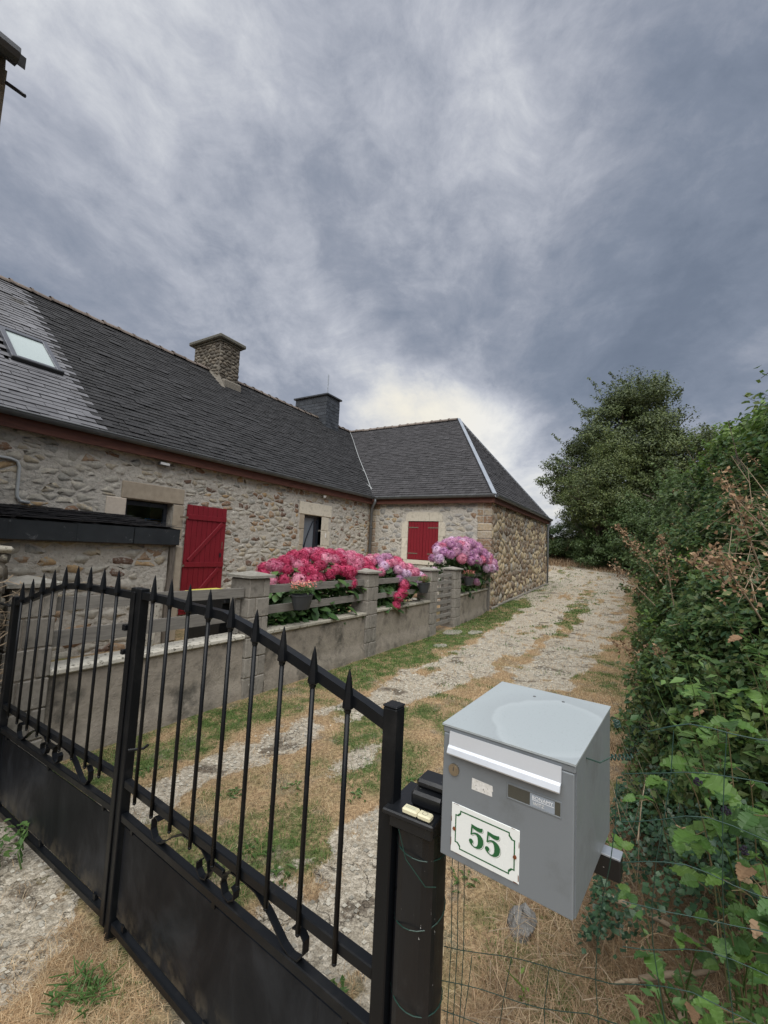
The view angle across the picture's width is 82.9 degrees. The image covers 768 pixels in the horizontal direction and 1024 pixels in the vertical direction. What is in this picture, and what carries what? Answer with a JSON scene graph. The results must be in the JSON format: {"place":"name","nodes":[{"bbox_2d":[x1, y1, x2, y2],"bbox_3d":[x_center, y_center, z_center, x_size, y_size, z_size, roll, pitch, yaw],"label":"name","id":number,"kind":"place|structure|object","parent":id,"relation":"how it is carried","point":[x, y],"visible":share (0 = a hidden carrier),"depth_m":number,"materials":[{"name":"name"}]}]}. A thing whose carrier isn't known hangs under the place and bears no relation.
{"place":"outdoors","nodes":[
{"label":"outdoors","id":0,"kind":"place"},
{"bbox_2d":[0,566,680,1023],"bbox_3d":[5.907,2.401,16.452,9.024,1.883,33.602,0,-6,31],"label":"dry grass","id":1,"kind":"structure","parent":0,"point":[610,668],"depth_m":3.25,"materials":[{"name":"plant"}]},
{"bbox_2d":[0,544,767,1023],"bbox_3d":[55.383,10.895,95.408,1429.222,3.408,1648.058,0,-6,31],"label":"ground","id":2,"kind":"structure","parent":0,"point":[78,908],"depth_m":2.67,"materials":[{"name":"beige gravel"}]},
{"bbox_2d":[0,545,22,693],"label":"gate pillar","id":3,"kind":"structure","parent":2,"relation":"on","point":[5,557],"depth_m":2.68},
{"bbox_2d":[0,566,142,927],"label":"wrought iron gate leaf","id":4,"kind":"object","parent":3,"relation":"attached to","point":[68,827],"visible":0.95,"depth_m":2.10,"materials":[{"name":"black paint"}]},
{"bbox_2d":[0,31,26,121],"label":"neighbour house","id":5,"kind":"structure","parent":2,"relation":"on","point":[10,50],"depth_m":2.64,"materials":[{"name":"stone"}]},
{"bbox_2d":[0,818,29,869],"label":"gate foot weeds","id":6,"kind":"object","parent":2,"relation":"on","point":[19,844],"visible":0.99,"depth_m":2.11,"materials":[{"name":"green plant"}]},
{"bbox_2d":[0,575,68,759],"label":"block pillar","id":7,"kind":"structure","parent":2,"relation":"on","point":[26,580],"depth_m":2.92,"materials":[{"name":"concrete"}]},
{"bbox_2d":[35,954,125,1021],"bbox_3d":[-1.044,1.656,1.516,0.274,0.075,0.211,2,-5,10],"label":"grass tuft","id":8,"kind":"object","parent":2,"relation":"on","point":[90,987],"visible":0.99,"depth_m":1.50,"materials":[{"name":"green plant"}]},
{"bbox_2d":[0,503,182,659],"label":"lean to shed","id":9,"kind":"object","parent":2,"relation":"on","point":[48,542],"visible":0.58,"depth_m":5.94,"materials":[{"name":"stone"}]},
{"bbox_2d":[41,632,244,764],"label":"garden wall","id":10,"kind":"structure","parent":2,"relation":"on","point":[215,672],"depth_m":3.67,"materials":[{"name":"grey concrete"}]},
{"bbox_2d":[50,588,244,646],"bbox_3d":[-1.972,0.933,3.794,0.090,0.490,1.800,0,-6,31],"label":"board fence","id":11,"kind":"object","parent":10,"relation":"on","point":[196,620],"visible":0.67,"depth_m":3.51,"materials":[{"name":"grey wood"}]},
{"bbox_2d":[185,588,229,638],"bbox_3d":[-2.079,1.473,5.360,0.829,0.994,0.490,0,-6,31],"label":"wheelie bin","id":12,"kind":"object","parent":2,"relation":"on","point":[199,631],"visible":0.15,"depth_m":5.11,"materials":[{"name":"black plastic"}]},
{"bbox_2d":[227,571,275,698],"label":"block pillar","id":13,"kind":"structure","parent":2,"relation":"on","point":[255,585],"depth_m":4.61,"materials":[{"name":"concrete"}]},
{"bbox_2d":[268,579,363,613],"bbox_3d":[-0.825,1.071,5.668,0.030,0.320,1.960,0,-6,31],"label":"board fence","id":14,"kind":"object","parent":13,"relation":"attached to","point":[277,608],"visible":0.64,"depth_m":5.62,"materials":[{"name":"grey wood"}]},
{"bbox_2d":[289,580,316,609],"bbox_3d":[-0.960,0.970,5.116,0.246,0.342,0.418,0,-6,31],"label":"hanging pot","id":15,"kind":"object","parent":14,"relation":"hanging from","point":[302,601],"visible":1,"depth_m":5.04,"materials":[{"name":"grey plastic"}]},
{"bbox_2d":[0,275,552,615],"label":"stone farmhouse","id":16,"kind":"object","parent":2,"relation":"on","point":[98,415],"visible":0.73,"depth_m":10.53,"materials":[{"name":"beige stone"}]},
{"bbox_2d":[0,455,29,503],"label":"conduit","id":17,"kind":"object","parent":16,"relation":"attached to","point":[17,479],"visible":1,"depth_m":6.33,"materials":[{"name":"grey plastic"}]},
{"bbox_2d":[125,499,167,525],"bbox_3d":[-4.533,0.891,8.089,0.064,2.190,0.840,0,-6,31],"label":"window frame","id":18,"kind":"structure","parent":16,"relation":"in","point":[144,510],"depth_m":8.20,"materials":[{"name":"black glass"}]},
{"bbox_2d":[158,461,169,466],"bbox_3d":[-4.157,-0.908,8.224,0.078,0.060,0.200,0,-6,31],"label":"floodlight","id":19,"kind":"object","parent":16,"relation":"attached to","point":[163,463],"visible":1,"depth_m":8.19,"materials":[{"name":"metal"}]},
{"bbox_2d":[178,504,226,614],"bbox_3d":[-3.745,0.967,8.900,0.058,2.175,1.105,0,-6,31],"label":"door leaf","id":20,"kind":"structure","parent":16,"relation":"in","point":[203,551],"depth_m":8.93,"materials":[{"name":"red paint"}]},
{"bbox_2d":[303,517,313,563],"bbox_3d":[-2.107,1.294,12.007,0.109,2.300,0.610,0,-6,31],"label":"front door","id":21,"kind":"structure","parent":16,"relation":"in","point":[308,522],"depth_m":12.06,"materials":[{"name":"fabric"}]},
{"bbox_2d":[88,764,479,992],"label":"track weeds","id":22,"kind":"object","parent":2,"relation":"on","point":[287,873],"visible":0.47,"depth_m":2.24,"materials":[{"name":"green plant"}]},
{"bbox_2d":[0,716,570,1023],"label":"lying straw","id":23,"kind":"object","parent":2,"relation":"on","point":[65,964],"visible":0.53,"depth_m":1.57,"materials":[{"name":"beige plant"}]},
{"bbox_2d":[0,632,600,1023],"bbox_3d":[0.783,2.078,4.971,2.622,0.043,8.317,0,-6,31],"label":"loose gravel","id":24,"kind":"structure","parent":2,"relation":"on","point":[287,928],"depth_m":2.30,"materials":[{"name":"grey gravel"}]},
{"bbox_2d":[263,611,366,691],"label":"garden wall","id":25,"kind":"structure","parent":2,"relation":"on","point":[338,643],"depth_m":5.58,"materials":[{"name":"grey concrete"}]},
{"bbox_2d":[267,596,351,625],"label":"bedding plants","id":26,"kind":"object","parent":25,"relation":"on","point":[280,617],"visible":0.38,"depth_m":5.40,"materials":[{"name":"green plant"}]},
{"bbox_2d":[255,547,380,623],"bbox_3d":[-1.023,1.200,6.287,1.271,1.406,2.733,0,-6,31],"label":"hydrangea","id":27,"kind":"object","parent":2,"relation":"on","point":[343,565],"visible":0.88,"depth_m":5.92,"materials":[{"name":"pink plant"}]},
{"bbox_2d":[13,566,677,1023],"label":"green grass","id":28,"kind":"structure","parent":2,"relation":"on","point":[429,654],"depth_m":3.86,"materials":[{"name":"green plant"}]},
{"bbox_2d":[351,568,381,657],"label":"block pillar","id":29,"kind":"structure","parent":2,"relation":"on","point":[367,604],"depth_m":6.55,"materials":[{"name":"concrete"}]},
{"bbox_2d":[364,552,427,613],"bbox_3d":[0.094,1.416,7.883,1.187,1.361,2.064,0,-6,31],"label":"hydrangea","id":30,"kind":"object","parent":2,"relation":"on","point":[388,565],"visible":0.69,"depth_m":7.51,"materials":[{"name":"pink plant"}]},
{"bbox_2d":[375,599,430,654],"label":"garden wall","id":31,"kind":"structure","parent":2,"relation":"on","point":[394,628],"depth_m":7.43,"materials":[{"name":"grey concrete"}]},
{"bbox_2d":[382,770,445,1023],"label":"black gate pier","id":32,"kind":"structure","parent":2,"relation":"on","point":[416,973],"depth_m":0.99,"materials":[{"name":"black metal"}]},
{"bbox_2d":[100,575,404,1023],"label":"wrought iron gate leaf","id":33,"kind":"object","parent":32,"relation":"attached to","point":[198,945],"visible":1,"depth_m":1.37,"materials":[{"name":"black paint"}]},
{"bbox_2d":[402,804,432,822],"bbox_3d":[0.077,0.689,0.994,0.072,0.013,0.023,0,-6,31],"label":"doorbell","id":34,"kind":"object","parent":32,"relation":"on","point":[415,812],"visible":1,"depth_m":0.99,"materials":[{"name":"beige plastic"}]},
{"bbox_2d":[440,681,622,920],"bbox_3d":[0.349,0.660,1.005,0.312,0.380,0.364,-1,-6,37],"label":"mailbox","id":35,"kind":"object","parent":32,"relation":"attached to","point":[526,799],"visible":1,"depth_m":0.90,"materials":[{"name":"grey metal"}]},
{"bbox_2d":[440,732,574,920],"bbox_3d":[0.243,0.621,0.889,0.276,0.256,0.011,-1,-6,37],"label":"door","id":36,"kind":"structure","parent":35,"relation":"in","point":[547,842],"depth_m":0.85,"materials":[{"name":"grey metal"}]},
{"bbox_2d":[507,782,561,818],"bbox_3d":[0.292,0.563,0.850,0.106,0.030,0.002,-1,-6,37],"label":"name window","id":37,"kind":"structure","parent":35,"relation":"in","point":[534,800],"depth_m":0.85,"materials":[{"name":"clear plastic"}]},
{"bbox_2d":[417,567,440,635],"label":"block pillar","id":38,"kind":"structure","parent":2,"relation":"on","point":[432,575],"depth_m":8.47,"materials":[{"name":"concrete"}]},
{"bbox_2d":[378,576,421,598],"bbox_3d":[0.340,1.296,7.609,0.030,0.310,1.930,0,-6,31],"label":"board fence","id":39,"kind":"object","parent":38,"relation":"attached to","point":[391,580],"visible":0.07,"depth_m":7.28,"materials":[{"name":"grey wood"}]},
{"bbox_2d":[417,576,430,592],"bbox_3d":[0.733,1.319,7.964,0.240,0.303,0.399,0,-6,31],"label":"hanging pot","id":40,"kind":"object","parent":39,"relation":"hanging from","point":[423,586],"visible":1,"depth_m":7.87,"materials":[{"name":"grey plastic"}]},
{"bbox_2d":[436,573,451,625],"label":"slatted gate","id":41,"kind":"structure","parent":38,"relation":"attached to","point":[442,582],"depth_m":9.11,"materials":[{"name":"grey wood"}]},
{"bbox_2d":[442,630,461,634],"bbox_3d":[1.392,2.454,8.826,0.350,0.050,0.608,0,-6,31],"label":"stepping stone","id":42,"kind":"object","parent":2,"relation":"on","point":[451,632],"visible":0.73,"depth_m":8.73,"materials":[{"name":"grey stone"}]},
{"bbox_2d":[441,566,463,626],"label":"block pillar","id":43,"kind":"structure","parent":2,"relation":"on","point":[455,591],"depth_m":9.52,"materials":[{"name":"concrete"}]},
{"bbox_2d":[461,572,489,585],"bbox_3d":[2.268,1.687,10.919,0.030,0.290,2.510,0,-6,31],"label":"board fence","id":44,"kind":"object","parent":43,"relation":"attached to","point":[462,576],"visible":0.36,"depth_m":11.08,"materials":[{"name":"grey wood"}]},
{"bbox_2d":[463,569,474,585],"bbox_3d":[1.965,1.511,10.074,0.267,0.364,0.461,0,-6,31],"label":"hanging pot","id":45,"kind":"object","parent":44,"relation":"hanging from","point":[468,581],"visible":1,"depth_m":9.96,"materials":[{"name":"grey plastic"}]},
{"bbox_2d":[428,536,498,598],"bbox_3d":[1.832,1.510,10.782,1.437,1.845,3.879,0,-6,31],"label":"hydrangea","id":46,"kind":"object","parent":2,"relation":"on","point":[472,554],"visible":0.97,"depth_m":10.30,"materials":[{"name":"pink plant"}]},
{"bbox_2d":[460,588,487,623],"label":"garden wall","id":47,"kind":"structure","parent":2,"relation":"on","point":[471,608],"depth_m":10.80,"materials":[{"name":"grey concrete"}]},
{"bbox_2d":[468,630,482,633],"bbox_3d":[1.847,2.469,8.832,0.257,0.050,0.522,0,-6,31],"label":"stepping stone","id":48,"kind":"object","parent":2,"relation":"on","point":[473,632],"visible":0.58,"depth_m":8.84,"materials":[{"name":"grey stone"}]},
{"bbox_2d":[486,576,489,610],"bbox_3d":[2.893,2.156,12.095,0.090,1.280,0.090,0,-6,31],"label":"corner post","id":49,"kind":"object","parent":2,"relation":"on","point":[488,600],"visible":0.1,"depth_m":12.05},
{"bbox_2d":[507,967,530,1010],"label":"young weed sprigs","id":50,"kind":"object","parent":2,"relation":"on","point":[523,989],"visible":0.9,"depth_m":1.54,"materials":[{"name":"green plant"}]},
{"bbox_2d":[506,902,536,944],"bbox_3d":[0.592,1.783,1.872,0.119,0.134,0.183,0,-6,31],"label":"rock","id":51,"kind":"object","parent":2,"relation":"on","point":[525,909],"visible":0.76,"depth_m":1.85,"materials":[{"name":"grey stone"}]},
{"bbox_2d":[546,523,575,558],"bbox_3d":[10.838,1.799,32.470,4.627,4.286,6.937,6,-6,-33],"label":"round green bush","id":52,"kind":"object","parent":2,"relation":"on","point":[556,547],"visible":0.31,"depth_m":30.41,"materials":[{"name":"green plant"}]},
{"bbox_2d":[391,719,767,1023],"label":"wire fence","id":53,"kind":"object","parent":2,"relation":"on","point":[656,861],"visible":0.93,"depth_m":0.85,"materials":[{"name":"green metal"}]},
{"bbox_2d":[554,520,620,558],"bbox_3d":[15.845,1.970,29.446,8.559,4.100,4.686,0,-6,31],"label":"undergrowth bush","id":54,"kind":"object","parent":2,"relation":"on","point":[570,532],"visible":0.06,"depth_m":30.81,"materials":[{"name":"green plant"}]},
{"bbox_2d":[548,427,655,562],"bbox_3d":[13.617,-1.032,27.712,5.913,8.604,5.536,3,-5,-2],"label":"olive green tree","id":55,"kind":"object","parent":2,"relation":"on","point":[597,495],"visible":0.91,"depth_m":26.81,"materials":[{"name":"green plant"}]},
{"bbox_2d":[443,793,767,1023],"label":"long dry grass","id":56,"kind":"structure","parent":2,"relation":"on","point":[629,968],"depth_m":1.67,"materials":[{"name":"brown plant"}]},
{"bbox_2d":[614,978,661,985],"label":"fallen branch","id":57,"kind":"object","parent":56,"relation":"on","point":[631,980],"visible":0.43,"depth_m":1.59,"materials":[{"name":"beige wood"}]},
{"bbox_2d":[602,892,717,959],"bbox_3d":[1.134,1.702,1.809,0.410,0.112,0.057,1,-5,23],"label":"fallen branch","id":58,"kind":"object","parent":56,"relation":"on","point":[663,922],"visible":0.51,"depth_m":1.81,"materials":[{"name":"brown wood"}]},
{"bbox_2d":[638,969,716,983],"bbox_3d":[1.085,1.698,1.597,0.328,0.037,0.030,4,-5,-11],"label":"fallen branch","id":59,"kind":"object","parent":56,"relation":"on","point":[668,974],"visible":0.65,"depth_m":1.58,"materials":[{"name":"brown wood"}]},
{"bbox_2d":[675,995,692,1023],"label":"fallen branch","id":60,"kind":"object","parent":56,"relation":"on","point":[679,1015],"visible":0.36,"depth_m":1.46,"materials":[{"name":"brown wood"}]},
{"bbox_2d":[566,511,644,569],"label":"mixed bushes","id":61,"kind":"object","parent":2,"relation":"on","point":[587,546],"visible":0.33,"depth_m":26.46,"materials":[{"name":"green plant"}]},
{"bbox_2d":[450,830,767,1023],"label":"dead twigs","id":62,"kind":"object","parent":2,"relation":"on","point":[589,999],"visible":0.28,"depth_m":1.68,"materials":[{"name":"brown wood"}]},
{"bbox_2d":[533,365,719,537],"bbox_3d":[17.877,-3.881,31.073,12.989,13.839,10.861,0,-6,31],"label":"tall dark tree","id":63,"kind":"object","parent":2,"relation":"on","point":[627,406],"visible":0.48,"depth_m":29.57,"materials":[{"name":"green plant"}]},
{"bbox_2d":[597,456,694,570],"bbox_3d":[14.163,0.541,22.024,5.863,6.467,9.956,4,-5,-10],"label":"dark shrub tree","id":64,"kind":"object","parent":2,"relation":"on","point":[617,545],"visible":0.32,"depth_m":23.27,"materials":[{"name":"green plant"}]},
{"bbox_2d":[605,793,706,1023],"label":"bramble","id":65,"kind":"object","parent":2,"relation":"on","point":[619,843],"visible":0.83,"depth_m":1.49,"materials":[{"name":"green plant"}]},
{"bbox_2d":[581,680,743,985],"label":"dead stalks","id":66,"kind":"object","parent":2,"relation":"on","point":[705,891],"visible":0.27,"depth_m":2.08,"materials":[{"name":"brown plant"}]},
{"bbox_2d":[578,691,767,958],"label":"ground ivy patch","id":67,"kind":"object","parent":2,"relation":"on","point":[649,849],"visible":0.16,"depth_m":1.77,"materials":[{"name":"green plant"}]},
{"bbox_2d":[610,390,767,886],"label":"overgrown hedge","id":68,"kind":"object","parent":2,"relation":"on","point":[684,513],"visible":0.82,"depth_m":2.85,"materials":[{"name":"green plant"}]},
{"bbox_2d":[608,635,643,674],"bbox_3d":[2.001,1.161,3.506,0.406,0.329,0.182,3,-5,-1],"label":"dead flower spike","id":69,"kind":"object","parent":68,"relation":"attached to","point":[625,647],"visible":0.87,"depth_m":3.51,"materials":[{"name":"brown plant"}]},
{"bbox_2d":[607,558,655,605],"bbox_3d":[2.428,0.685,4.279,0.417,0.445,0.242,0,-6,31],"label":"dead flower spike","id":70,"kind":"object","parent":68,"relation":"attached to","point":[621,571],"visible":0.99,"depth_m":4.29,"materials":[{"name":"brown plant"}]},
{"bbox_2d":[611,523,663,585],"bbox_3d":[2.582,0.432,4.430,0.521,0.609,0.287,1,-5,14],"label":"dead flower spike","id":71,"kind":"object","parent":68,"relation":"attached to","point":[632,542],"visible":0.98,"depth_m":4.42,"materials":[{"name":"brown plant"}]},
{"bbox_2d":[643,640,689,668],"bbox_3d":[1.910,0.964,2.895,0.390,0.242,0.239,4,-5,-19],"label":"dead flower spike","id":72,"kind":"object","parent":68,"relation":"attached to","point":[657,648],"visible":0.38,"depth_m":2.86,"materials":[{"name":"brown plant"}]},
{"bbox_2d":[650,533,685,605],"bbox_3d":[2.339,0.471,3.578,0.257,0.598,0.280,0,-6,31],"label":"dead flower spike","id":73,"kind":"object","parent":68,"relation":"attached to","point":[666,566],"visible":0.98,"depth_m":3.56,"materials":[{"name":"brown plant"}]},
{"bbox_2d":[679,545,748,585],"bbox_3d":[1.819,0.290,2.386,0.527,0.222,0.205,5,-5,-25],"label":"dead flower spike","id":74,"kind":"object","parent":68,"relation":"attached to","point":[705,561],"visible":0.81,"depth_m":2.34,"materials":[{"name":"brown plant"}]},
{"bbox_2d":[662,456,767,602],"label":"dead brushwood","id":75,"kind":"object","parent":68,"relation":"on","point":[755,528],"visible":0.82,"depth_m":2.27,"materials":[{"name":"brown plant"}]},
{"bbox_2d":[704,527,767,632],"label":"dead flower spike","id":76,"kind":"object","parent":75,"relation":"attached to","point":[718,559],"visible":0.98,"depth_m":2.06,"materials":[{"name":"brown plant"}]},
{"bbox_2d":[707,466,766,566],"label":"dead flower spike","id":77,"kind":"object","parent":75,"relation":"attached to","point":[739,498],"visible":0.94,"depth_m":2.32,"materials":[{"name":"brown plant"}]},
{"bbox_2d":[754,365,767,382],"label":"overhanging twig","id":78,"kind":"object","parent":68,"relation":"attached to","point":[759,381],"visible":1,"depth_m":2.99,"materials":[{"name":"green plant"}]},
{"bbox_2d":[624,904,767,1023],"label":"nettle clump","id":79,"kind":"object","parent":2,"relation":"on","point":[678,1002],"visible":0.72,"depth_m":1.31,"materials":[{"name":"green plant"}]},
{"bbox_2d":[630,851,767,1023],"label":"bramble","id":80,"kind":"object","parent":2,"relation":"on","point":[743,870],"visible":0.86,"depth_m":1.25,"materials":[{"name":"green plant"}]},
{"bbox_2d":[645,737,767,1023],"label":"bramble","id":81,"kind":"object","parent":2,"relation":"on","point":[653,781],"visible":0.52,"depth_m":1.54,"materials":[{"name":"green plant"}]},
{"bbox_2d":[647,620,767,955],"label":"nettle clump","id":82,"kind":"object","parent":2,"relation":"on","point":[707,802],"visible":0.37,"depth_m":1.71,"materials":[{"name":"green plant"}]},
{"bbox_2d":[659,713,767,1017],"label":"bramble","id":83,"kind":"object","parent":2,"relation":"on","point":[690,877],"visible":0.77,"depth_m":1.35,"materials":[{"name":"green plant"}]},
{"bbox_2d":[693,777,702,786],"bbox_3d":[0.843,0.725,1.168,0.021,0.021,0.022,4,-5,-14],"label":"blackberry","id":84,"kind":"object","parent":83,"relation":"on","point":[695,780],"visible":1,"depth_m":1.17,"materials":[{"name":"black food"}]},
{"bbox_2d":[674,631,767,930],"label":"bramble","id":85,"kind":"object","parent":2,"relation":"on","point":[757,697],"visible":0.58,"depth_m":1.83,"materials":[{"name":"green plant"}]},
{"bbox_2d":[686,398,767,489],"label":"fresh leaved shrub","id":86,"kind":"object","parent":2,"relation":"on","point":[726,431],"visible":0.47,"depth_m":4.77,"materials":[{"name":"green plant"}]},
{"bbox_2d":[700,807,767,1023],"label":"bramble","id":87,"kind":"object","parent":2,"relation":"on","point":[747,818],"visible":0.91,"depth_m":1.16,"materials":[{"name":"green plant"}]},
{"bbox_2d":[721,805,731,815],"bbox_3d":[0.843,0.737,1.073,0.020,0.024,0.021,4,-5,-14],"label":"blackberry","id":88,"kind":"object","parent":87,"relation":"on","point":[728,812],"visible":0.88,"depth_m":1.07,"materials":[{"name":"black food"}]},
{"bbox_2d":[738,845,749,855],"bbox_3d":[0.855,0.804,1.034,0.020,0.024,0.021,4,-5,-14],"label":"blackberry","id":89,"kind":"object","parent":87,"relation":"on","point":[742,848],"visible":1,"depth_m":1.03,"materials":[{"name":"black food"}]},
{"bbox_2d":[0,0,767,535],"label":"sky","id":90,"kind":"structure","parent":0,"point":[476,212],"materials":[{"name":"grey"}]},
{"bbox_2d":[546,536,639,573],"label":"bank grass","id":91,"kind":"structure","parent":0,"point":[564,561],"depth_m":27.35,"materials":[{"name":"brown plant"}]}
]}

